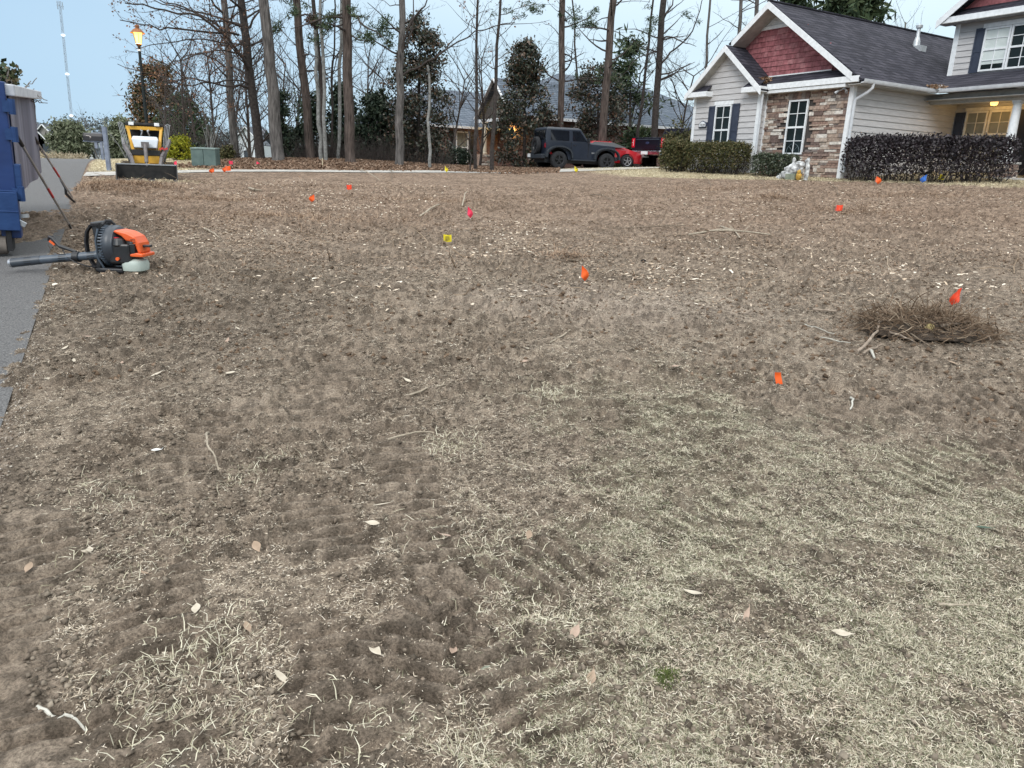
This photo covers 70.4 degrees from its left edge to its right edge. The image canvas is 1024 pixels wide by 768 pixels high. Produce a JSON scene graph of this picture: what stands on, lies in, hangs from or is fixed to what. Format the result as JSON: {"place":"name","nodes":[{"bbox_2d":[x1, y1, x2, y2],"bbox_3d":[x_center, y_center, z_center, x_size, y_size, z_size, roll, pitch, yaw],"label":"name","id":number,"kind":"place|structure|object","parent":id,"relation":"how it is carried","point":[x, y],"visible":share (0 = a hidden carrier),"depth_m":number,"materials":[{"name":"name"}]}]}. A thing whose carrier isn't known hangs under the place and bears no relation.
{"place":"outdoors","nodes":[
{"label":"outdoors","id":0,"kind":"place"},
{"bbox_2d":[0,158,93,426],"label":"driveway","id":1,"kind":"structure","parent":0,"point":[21,286],"depth_m":7.48,"materials":[{"name":"concrete"}]},
{"bbox_2d":[0,81,41,253],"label":"dumpster","id":2,"kind":"object","parent":1,"relation":"on","point":[18,174],"visible":0.99,"depth_m":8.21,"materials":[{"name":"blue metal"}]},
{"bbox_2d":[0,58,46,119],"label":"cut brush","id":3,"kind":"object","parent":2,"relation":"in","point":[8,75],"visible":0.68,"depth_m":9.48,"materials":[{"name":"green plant"}]},
{"bbox_2d":[0,170,87,504],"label":"road grit","id":4,"kind":"object","parent":1,"relation":"on","point":[16,410],"visible":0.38,"depth_m":4.60,"materials":[{"name":"gravel"}]},
{"bbox_2d":[83,167,660,175],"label":"driveway","id":5,"kind":"structure","parent":0,"point":[232,170],"depth_m":24.30,"materials":[{"name":"concrete"}]},
{"bbox_2d":[528,127,619,168],"bbox_3d":[2.739,-10.445,32.337,3.810,1.730,1.995,-4,17,-21],"label":"off road car","id":6,"kind":"object","parent":5,"relation":"on","point":[564,146],"visible":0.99,"depth_m":31.57,"materials":[{"name":"grey paint"}]},
{"bbox_2d":[0,0,959,146],"label":"sky","id":7,"kind":"structure","parent":0,"point":[30,30],"materials":[{"name":"blue"}]},
{"bbox_2d":[0,158,1023,767],"bbox_3d":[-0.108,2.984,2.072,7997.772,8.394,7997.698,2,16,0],"label":"ground","id":8,"kind":"structure","parent":0,"point":[24,728],"depth_m":3.78,"materials":[{"name":"soil"}]},
{"bbox_2d":[37,124,52,156],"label":"house","id":9,"kind":"structure","parent":8,"relation":"on","point":[41,130],"depth_m":121.12,"materials":[{"name":"white paint"}]},
{"bbox_2d":[18,137,72,228],"bbox_3d":[-6.145,-2.623,9.556,0.047,1.350,1.787,-3,17,-15],"label":"pole tool","id":10,"kind":"object","parent":8,"relation":"on","point":[21,144],"visible":0.74,"depth_m":9.48,"materials":[{"name":"silver metal"}]},
{"bbox_2d":[35,137,74,202],"bbox_3d":[-7.661,-3.556,12.122,0.116,1.215,2.730,-4,17,-20],"label":"pole tool","id":11,"kind":"object","parent":8,"relation":"on","point":[58,175],"visible":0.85,"depth_m":12.31,"materials":[{"name":"black metal"}]},
{"bbox_2d":[36,705,85,731],"bbox_3d":[-1.264,0.933,2.020,0.176,0.044,0.031,8,17,18],"label":"stick","id":12,"kind":"object","parent":8,"relation":"on","point":[49,713],"visible":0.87,"depth_m":2.01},
{"bbox_2d":[56,1,72,118],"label":"radio mast","id":13,"kind":"object","parent":8,"relation":"on","point":[65,56],"visible":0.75,"depth_m":388.40,"materials":[{"name":"metal"}]},
{"bbox_2d":[40,150,94,158],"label":"ornamental grass","id":14,"kind":"structure","parent":8,"relation":"on","point":[65,156],"depth_m":63.20,"materials":[{"name":"plant"}]},
{"bbox_2d":[40,115,98,158],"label":"bush","id":15,"kind":"object","parent":8,"relation":"on","point":[66,137],"visible":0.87,"depth_m":70.52,"materials":[{"name":"green plant"}]},
{"bbox_2d":[7,219,154,272],"bbox_3d":[-4.530,-1.478,7.712,1.398,0.543,0.439,0,16,-6],"label":"backpack blower","id":16,"kind":"object","parent":8,"relation":"on","point":[119,249],"visible":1,"depth_m":7.60,"materials":[{"name":"grey plastic"}]},
{"bbox_2d":[83,127,111,170],"bbox_3d":[-12.356,-6.981,21.599,0.675,1.290,0.203,0,16,-6],"label":"mailbox","id":17,"kind":"object","parent":8,"relation":"on","point":[96,138],"visible":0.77,"depth_m":21.49,"materials":[{"name":"metal"}]},
{"bbox_2d":[102,112,131,158],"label":"shrub","id":18,"kind":"object","parent":8,"relation":"on","point":[114,147],"visible":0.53,"depth_m":67.86,"materials":[{"name":"green plant"}]},
{"bbox_2d":[130,25,147,122],"bbox_3d":[-12.554,-9.827,24.766,0.470,4.440,0.470,2,16,0],"label":"lamp post","id":19,"kind":"object","parent":8,"relation":"on","point":[136,32],"visible":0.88,"depth_m":24.39,"materials":[{"name":"metal"}]},
{"bbox_2d":[115,122,177,181],"bbox_3d":[-9.540,-6.074,18.948,1.404,1.430,2.300,-5,18,-23],"label":"track loader","id":20,"kind":"object","parent":8,"relation":"on","point":[146,156],"visible":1,"depth_m":18.71,"materials":[{"name":"yellow metal"}]},
{"bbox_2d":[117,55,186,122],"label":"pine tree","id":21,"kind":"object","parent":8,"relation":"on","point":[135,107],"visible":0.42,"depth_m":57.31,"materials":[{"name":"plant"}]},
{"bbox_2d":[110,20,213,146],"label":"bare tree","id":22,"kind":"object","parent":8,"relation":"on","point":[165,112],"visible":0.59,"depth_m":41.41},
{"bbox_2d":[119,12,209,139],"bbox_3d":[-15.799,-13.833,33.815,3.567,6.451,5.539,-1,17,-10],"label":"bare tree","id":23,"kind":"object","parent":8,"relation":"on","point":[183,107],"visible":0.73,"depth_m":33.74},
{"bbox_2d":[165,134,195,159],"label":"golden shrub","id":24,"kind":"object","parent":8,"relation":"on","point":[179,144],"visible":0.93,"depth_m":27.51,"materials":[{"name":"yellow plant"}]},
{"bbox_2d":[152,89,220,145],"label":"shrub","id":25,"kind":"object","parent":8,"relation":"on","point":[198,131],"visible":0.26,"depth_m":54.27,"materials":[{"name":"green plant"}]},
{"bbox_2d":[37,112,335,155],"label":"woods","id":26,"kind":"object","parent":8,"relation":"on","point":[92,125],"visible":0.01,"depth_m":162.11,"materials":[{"name":"green plant"}]},
{"bbox_2d":[131,34,245,141],"bbox_3d":[-16.619,-14.750,37.151,4.795,6.223,4.805,2,16,0],"label":"bare tree","id":27,"kind":"object","parent":8,"relation":"on","point":[190,113],"visible":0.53,"depth_m":37.42,"materials":[{"name":"plant"}]},
{"bbox_2d":[108,0,288,158],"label":"oak tree","id":28,"kind":"object","parent":8,"relation":"on","point":[246,57],"visible":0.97,"depth_m":26.24,"materials":[{"name":"brown plant"}]},
{"bbox_2d":[141,1,262,145],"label":"bare tree","id":29,"kind":"object","parent":8,"relation":"on","point":[211,105],"visible":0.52,"depth_m":34.61,"materials":[{"name":"plant"}]},
{"bbox_2d":[190,147,220,165],"bbox_3d":[-10.351,-7.672,24.534,0.820,0.620,0.510,1,16,-4],"label":"utility cabinet pair","id":30,"kind":"object","parent":8,"relation":"on","point":[200,156],"visible":0.81,"depth_m":24.32},
{"bbox_2d":[192,94,226,144],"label":"bare tree","id":31,"kind":"object","parent":8,"relation":"on","point":[221,129],"visible":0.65,"depth_m":32.10,"materials":[{"name":"grey plant"}]},
{"bbox_2d":[160,0,284,157],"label":"oak tree","id":32,"kind":"object","parent":8,"relation":"on","point":[229,92],"visible":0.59,"depth_m":28.24,"materials":[{"name":"grey plant"}]},
{"bbox_2d":[218,142,236,158],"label":"green shrub","id":33,"kind":"object","parent":8,"relation":"on","point":[228,151],"visible":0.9,"depth_m":28.18,"materials":[{"name":"green plant"}]},
{"bbox_2d":[184,32,279,140],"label":"bare tree","id":34,"kind":"object","parent":8,"relation":"on","point":[238,94],"visible":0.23,"depth_m":39.48,"materials":[{"name":"plant"}]},
{"bbox_2d":[229,126,271,157],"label":"house","id":35,"kind":"structure","parent":8,"relation":"on","point":[267,149],"depth_m":113.89,"materials":[{"name":"white paint"}]},
{"bbox_2d":[197,0,309,141],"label":"bare tree","id":36,"kind":"object","parent":8,"relation":"on","point":[263,109],"visible":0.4,"depth_m":32.01,"materials":[{"name":"plant"}]},
{"bbox_2d":[207,2,302,156],"bbox_3d":[-13.089,-15.098,35.476,6.087,8.080,3.976,17,22,40],"label":"bare tree","id":37,"kind":"object","parent":8,"relation":"on","point":[247,124],"visible":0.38,"depth_m":35.34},
{"bbox_2d":[265,86,298,156],"bbox_3d":[-9.301,-10.441,29.328,1.239,2.966,1.413,2,16,0],"label":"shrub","id":38,"kind":"object","parent":8,"relation":"on","point":[285,110],"visible":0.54,"depth_m":29.18,"materials":[{"name":"green plant"}]},
{"bbox_2d":[239,21,329,135],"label":"bare tree","id":39,"kind":"object","parent":8,"relation":"on","point":[283,78],"visible":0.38,"depth_m":37.37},
{"bbox_2d":[258,0,311,160],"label":"pine tree","id":40,"kind":"object","parent":8,"relation":"on","point":[276,141],"visible":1,"depth_m":26.41,"materials":[{"name":"grey plant"}]},
{"bbox_2d":[246,2,330,129],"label":"bare tree","id":41,"kind":"object","parent":8,"relation":"on","point":[293,85],"visible":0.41,"depth_m":34.08,"materials":[{"name":"plant"}]},
{"bbox_2d":[272,0,336,157],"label":"pine tree","id":42,"kind":"object","parent":8,"relation":"on","point":[306,102],"visible":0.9,"depth_m":27.78,"materials":[{"name":"brown plant"}]},
{"bbox_2d":[288,88,330,156],"bbox_3d":[-8.838,-11.280,31.625,2.392,3.215,2.325,9,18,22],"label":"holly shrub","id":43,"kind":"object","parent":8,"relation":"on","point":[300,129],"visible":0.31,"depth_m":31.28,"materials":[{"name":"green plant"}]},
{"bbox_2d":[162,129,458,164],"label":"undergrowth","id":44,"kind":"object","parent":8,"relation":"on","point":[384,153],"visible":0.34,"depth_m":29.21,"materials":[{"name":"plant"}]},
{"bbox_2d":[297,30,339,158],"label":"bare tree","id":45,"kind":"object","parent":8,"relation":"on","point":[320,133],"visible":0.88,"depth_m":27.35,"materials":[{"name":"grey plant"}]},
{"bbox_2d":[302,0,342,157],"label":"maple tree","id":46,"kind":"object","parent":8,"relation":"on","point":[319,61],"visible":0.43,"depth_m":27.77,"materials":[{"name":"brown plant"}]},
{"bbox_2d":[310,0,339,157],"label":"maple tree","id":47,"kind":"object","parent":8,"relation":"on","point":[332,110],"visible":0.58,"depth_m":28.15,"materials":[{"name":"brown plant"}]},
{"bbox_2d":[293,0,359,159],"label":"maple tree","id":48,"kind":"object","parent":8,"relation":"on","point":[324,78],"visible":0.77,"depth_m":27.00,"materials":[{"name":"brown plant"}]},
{"bbox_2d":[284,0,380,145],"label":"bare tree","id":49,"kind":"object","parent":8,"relation":"on","point":[336,60],"visible":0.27,"depth_m":36.39,"materials":[{"name":"plant"}]},
{"bbox_2d":[307,0,369,158],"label":"maple tree","id":50,"kind":"object","parent":8,"relation":"on","point":[340,51],"visible":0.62,"depth_m":27.92,"materials":[{"name":"brown plant"}]},
{"bbox_2d":[326,79,362,156],"bbox_3d":[-7.327,-11.471,31.622,2.114,3.664,2.401,-4,17,-19],"label":"holly shrub","id":51,"kind":"object","parent":8,"relation":"on","point":[335,111],"visible":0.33,"depth_m":31.29,"materials":[{"name":"green plant"}]},
{"bbox_2d":[291,0,406,161],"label":"pine tree","id":52,"kind":"object","parent":8,"relation":"on","point":[345,15],"visible":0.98,"depth_m":26.15,"materials":[{"name":"brown plant"}]},
{"bbox_2d":[326,0,406,136],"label":"bare tree","id":53,"kind":"object","parent":8,"relation":"on","point":[372,74],"visible":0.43,"depth_m":35.77,"materials":[{"name":"plant"}]},
{"bbox_2d":[177,157,560,174],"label":"leaf litter","id":54,"kind":"object","parent":8,"relation":"on","point":[293,163],"visible":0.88,"depth_m":26.64,"materials":[{"name":"plant"}]},
{"bbox_2d":[342,87,395,158],"bbox_3d":[-5.806,-11.087,31.192,2.860,3.240,2.497,2,16,0],"label":"holly shrub","id":55,"kind":"object","parent":8,"relation":"on","point":[371,101],"visible":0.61,"depth_m":30.77,"materials":[{"name":"green plant"}]},
{"bbox_2d":[330,31,440,126],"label":"bare tree","id":56,"kind":"object","parent":8,"relation":"on","point":[371,69],"visible":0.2,"depth_m":38.29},
{"bbox_2d":[378,9,458,162],"bbox_3d":[-3.877,-12.088,29.881,3.413,6.022,3.722,2,16,0],"label":"magnolia tree","id":57,"kind":"object","parent":8,"relation":"on","point":[426,37],"visible":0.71,"depth_m":29.47,"materials":[{"name":"green plant"}]},
{"bbox_2d":[423,65,449,167],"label":"young tree","id":58,"kind":"object","parent":8,"relation":"on","point":[428,124],"visible":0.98,"depth_m":26.50,"materials":[{"name":"grey plant"}]},
{"bbox_2d":[352,0,521,164],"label":"sweetgum tree","id":59,"kind":"object","parent":8,"relation":"on","point":[399,132],"visible":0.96,"depth_m":26.12,"materials":[{"name":"grey plant"}]},
{"bbox_2d":[412,7,494,163],"bbox_3d":[-3.430,-15.135,37.564,5.505,7.589,3.678,2,16,0],"label":"bare tree","id":60,"kind":"object","parent":8,"relation":"on","point":[463,99],"visible":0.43,"depth_m":37.78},
{"bbox_2d":[442,146,477,164],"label":"foundation shrub","id":61,"kind":"object","parent":8,"relation":"on","point":[464,159],"visible":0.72,"depth_m":34.24,"materials":[{"name":"green plant"}]},
{"bbox_2d":[441,0,507,168],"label":"young tree","id":62,"kind":"object","parent":8,"relation":"on","point":[476,102],"visible":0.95,"depth_m":26.36,"materials":[{"name":"brown plant"}]},
{"bbox_2d":[441,1,522,164],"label":"bare tree","id":63,"kind":"object","parent":8,"relation":"on","point":[482,137],"visible":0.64,"depth_m":35.70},
{"bbox_2d":[10,378,1008,767],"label":"dry tufts","id":64,"kind":"object","parent":8,"relation":"on","point":[146,718],"visible":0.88,"depth_m":2.24,"materials":[{"name":"plant"}]},
{"bbox_2d":[465,0,555,169],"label":"young tree","id":65,"kind":"object","parent":8,"relation":"on","point":[495,82],"visible":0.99,"depth_m":26.36,"materials":[{"name":"brown plant"}]},
{"bbox_2d":[12,363,1023,767],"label":"straw","id":66,"kind":"object","parent":8,"relation":"on","point":[84,627],"visible":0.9,"depth_m":2.56,"materials":[{"name":"plant"}]},
{"bbox_2d":[13,257,1023,767],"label":"straw crumbs","id":67,"kind":"object","parent":8,"relation":"on","point":[827,469],"visible":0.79,"depth_m":2.69,"materials":[{"name":"plant"}]},
{"bbox_2d":[16,175,1023,431],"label":"dark crumbs","id":68,"kind":"object","parent":8,"relation":"on","point":[562,295],"visible":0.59,"depth_m":7.09,"materials":[{"name":"soil"}]},
{"bbox_2d":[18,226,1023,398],"bbox_3d":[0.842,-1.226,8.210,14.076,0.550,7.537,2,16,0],"label":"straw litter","id":69,"kind":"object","parent":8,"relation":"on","point":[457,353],"visible":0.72,"depth_m":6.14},
{"bbox_2d":[355,74,692,167],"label":"brick house","id":70,"kind":"structure","parent":8,"relation":"on","point":[466,117],"depth_m":40.71,"materials":[{"name":"brown"}]},
{"bbox_2d":[456,131,468,162],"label":"window","id":71,"kind":"structure","parent":70,"relation":"in","point":[459,133],"depth_m":40.58,"materials":[{"name":"glass"}]},
{"bbox_2d":[484,18,568,150],"bbox_3d":[0.752,-15.570,39.471,5.360,7.585,6.069,9,18,22],"label":"bare tree","id":72,"kind":"object","parent":8,"relation":"on","point":[534,74],"visible":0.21,"depth_m":38.88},
{"bbox_2d":[481,34,572,166],"bbox_3d":[0.755,-12.966,33.610,4.347,5.940,3.601,2,16,0],"label":"magnolia tree","id":73,"kind":"object","parent":8,"relation":"on","point":[524,67],"visible":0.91,"depth_m":33.03,"materials":[{"name":"green plant"}]},
{"bbox_2d":[48,170,1023,306],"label":"scattered twigs","id":74,"kind":"object","parent":8,"relation":"on","point":[554,237],"visible":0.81,"depth_m":10.66,"materials":[{"name":"brown plant"}]},
{"bbox_2d":[49,174,1023,314],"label":"wood chips","id":75,"kind":"object","parent":8,"relation":"on","point":[629,195],"visible":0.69,"depth_m":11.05,"materials":[{"name":"wood"}]},
{"bbox_2d":[67,177,1008,262],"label":"torn roots","id":76,"kind":"object","parent":8,"relation":"on","point":[104,182],"visible":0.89,"depth_m":15.05,"materials":[{"name":"plant"}]},
{"bbox_2d":[490,0,602,167],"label":"pine tree","id":77,"kind":"object","parent":8,"relation":"on","point":[561,46],"visible":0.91,"depth_m":33.35,"materials":[{"name":"brown plant"}]},
{"bbox_2d":[85,159,1023,187],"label":"dormant grass","id":78,"kind":"structure","parent":8,"relation":"on","point":[636,171],"depth_m":24.00,"materials":[{"name":"plant"}]},
{"bbox_2d":[556,58,634,166],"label":"magnolia tree","id":79,"kind":"object","parent":8,"relation":"on","point":[588,120],"visible":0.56,"depth_m":34.88,"materials":[{"name":"green plant"}]},
{"bbox_2d":[550,141,641,166],"bbox_3d":[3.947,-10.875,34.373,4.520,1.188,1.810,-5,18,-24],"label":"saloon car","id":80,"kind":"object","parent":8,"relation":"on","point":[629,158],"visible":0.3,"depth_m":34.15,"materials":[{"name":"red paint"}]},
{"bbox_2d":[572,0,646,167],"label":"pine tree","id":81,"kind":"object","parent":8,"relation":"on","point":[607,80],"visible":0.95,"depth_m":33.02,"materials":[{"name":"brown plant"}]},
{"bbox_2d":[569,21,682,139],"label":"bare tree","id":82,"kind":"object","parent":8,"relation":"on","point":[646,80],"visible":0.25,"depth_m":40.56,"materials":[{"name":"plant"}]},
{"bbox_2d":[601,24,676,166],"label":"magnolia tree","id":83,"kind":"object","parent":8,"relation":"on","point":[626,43],"visible":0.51,"depth_m":38.64,"materials":[{"name":"green plant"}]},
{"bbox_2d":[615,0,692,166],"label":"bare tree","id":84,"kind":"object","parent":8,"relation":"on","point":[642,96],"visible":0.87,"depth_m":36.94,"materials":[{"name":"brown plant"}]},
{"bbox_2d":[620,0,702,166],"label":"tree","id":85,"kind":"object","parent":8,"relation":"on","point":[660,37],"visible":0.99,"depth_m":34.68,"materials":[{"name":"brown plant"}]},
{"bbox_2d":[631,128,691,166],"bbox_3d":[8.519,-11.647,36.021,6.089,1.920,1.995,-11,21,-38],"label":"pickup truck","id":86,"kind":"object","parent":8,"relation":"on","point":[646,148],"visible":0.28,"depth_m":34.53,"materials":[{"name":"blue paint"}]},
{"bbox_2d":[646,663,681,689],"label":"green tuft","id":87,"kind":"object","parent":8,"relation":"on","point":[667,672],"visible":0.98,"depth_m":2.26,"materials":[{"name":"plant"}]},
{"bbox_2d":[657,115,690,169],"bbox_3d":[6.613,-9.172,27.980,1.866,2.209,1.878,11,19,29],"label":"wild shrub","id":88,"kind":"object","parent":8,"relation":"on","point":[684,135],"visible":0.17,"depth_m":27.81,"materials":[{"name":"green plant"}]},
{"bbox_2d":[657,137,694,171],"bbox_3d":[6.056,-8.376,26.585,1.338,1.264,1.266,-10,20,-35],"label":"clipped hedge","id":89,"kind":"object","parent":8,"relation":"on","point":[678,145],"visible":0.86,"depth_m":26.38,"materials":[{"name":"green plant"}]},
{"bbox_2d":[642,16,745,128],"bbox_3d":[9.470,-15.739,39.708,5.923,7.788,5.070,-4,17,-20],"label":"bare tree","id":90,"kind":"object","parent":8,"relation":"on","point":[679,100],"visible":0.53,"depth_m":39.39,"materials":[{"name":"plant"}]},
{"bbox_2d":[394,343,1023,767],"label":"lawn grass","id":91,"kind":"structure","parent":8,"relation":"on","point":[974,763],"depth_m":2.48,"materials":[{"name":"plant"}]},
{"bbox_2d":[682,139,753,174],"bbox_3d":[7.079,-7.887,25.238,1.189,1.236,3.373,-9,20,-34],"label":"clipped hedge","id":92,"kind":"object","parent":8,"relation":"on","point":[707,151],"visible":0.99,"depth_m":24.90,"materials":[{"name":"green plant"}]},
{"bbox_2d":[691,0,747,105],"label":"bare tree","id":93,"kind":"object","parent":8,"relation":"on","point":[707,32],"visible":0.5,"depth_m":41.71,"materials":[{"name":"brown plant"}]},
{"bbox_2d":[714,0,766,33],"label":"bare tree","id":94,"kind":"object","parent":8,"relation":"on","point":[740,13],"visible":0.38,"depth_m":41.44,"materials":[{"name":"grey plant"}]},
{"bbox_2d":[749,151,800,175],"bbox_3d":[8.527,-7.127,23.606,1.009,0.854,1.724,-9,20,-33],"label":"clipped hedge","id":95,"kind":"object","parent":8,"relation":"on","point":[769,161],"visible":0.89,"depth_m":23.44,"materials":[{"name":"green plant"}]},
{"bbox_2d":[776,157,809,179],"bbox_3d":[8.659,-6.616,22.367,0.328,0.710,1.184,-7,19,-29],"label":"garden ornament","id":96,"kind":"object","parent":8,"relation":"on","point":[793,170],"visible":0.94,"depth_m":22.18,"materials":[{"name":"stone"}]},
{"bbox_2d":[684,0,1023,180],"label":"house","id":97,"kind":"structure","parent":8,"relation":"on","point":[817,87],"depth_m":23.61,"materials":[{"name":"stone"}]},
{"bbox_2d":[712,104,732,153],"bbox_3d":[7.464,-9.047,25.869,0.060,1.670,0.760,-7,19,-29],"label":"window","id":98,"kind":"structure","parent":97,"relation":"in","point":[722,119],"depth_m":25.81,"materials":[{"name":"white paint"}]},
{"bbox_2d":[782,99,809,153],"bbox_3d":[9.233,-8.352,23.622,0.060,1.680,0.760,-7,19,-29],"label":"window","id":99,"kind":"structure","parent":97,"relation":"in","point":[797,115],"depth_m":23.62,"materials":[{"name":"white paint"}]},
{"bbox_2d":[962,111,989,157],"bbox_3d":[15.326,-8.282,24.115,0.060,1.470,0.700,-7,19,-29],"label":"window","id":100,"kind":"structure","parent":97,"relation":"in","point":[975,121],"depth_m":24.01,"materials":[{"name":"beige"}]},
{"bbox_2d":[977,25,1012,71],"bbox_3d":[15.482,-10.746,23.274,0.060,1.300,0.800,-7,19,-29],"label":"window","id":101,"kind":"structure","parent":97,"relation":"in","point":[996,40],"depth_m":23.28,"materials":[{"name":"white paint"}]},
{"bbox_2d":[980,109,1011,157],"bbox_3d":[15.698,-8.088,23.498,0.060,1.470,0.700,-7,19,-29],"label":"window","id":102,"kind":"structure","parent":97,"relation":"in","point":[998,120],"depth_m":23.43,"materials":[{"name":"beige"}]},
{"bbox_2d":[1004,23,1023,68],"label":"window","id":103,"kind":"structure","parent":97,"relation":"in","point":[1015,53],"depth_m":22.75,"materials":[{"name":"white paint"}]},
{"bbox_2d":[1013,109,1023,175],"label":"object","id":104,"kind":"structure","parent":97,"relation":"in","point":[1020,131],"depth_m":22.90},
{"bbox_2d":[804,288,1019,358],"bbox_3d":[3.429,-0.549,6.249,1.866,0.623,1.392,-1,17,-11],"label":"root pile","id":105,"kind":"object","parent":8,"relation":"on","point":[925,322],"visible":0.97,"depth_m":5.97,"materials":[{"name":"plant"}]},
{"bbox_2d":[839,130,1023,182],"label":"clipped hedge","id":106,"kind":"object","parent":8,"relation":"on","point":[900,144],"visible":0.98,"depth_m":20.97,"materials":[{"name":"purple plant"}]},
{"bbox_2d":[809,0,898,24],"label":"pine tree","id":107,"kind":"object","parent":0,"point":[870,10],"visible":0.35,"depth_m":42.46,"materials":[{"name":"green plant"}]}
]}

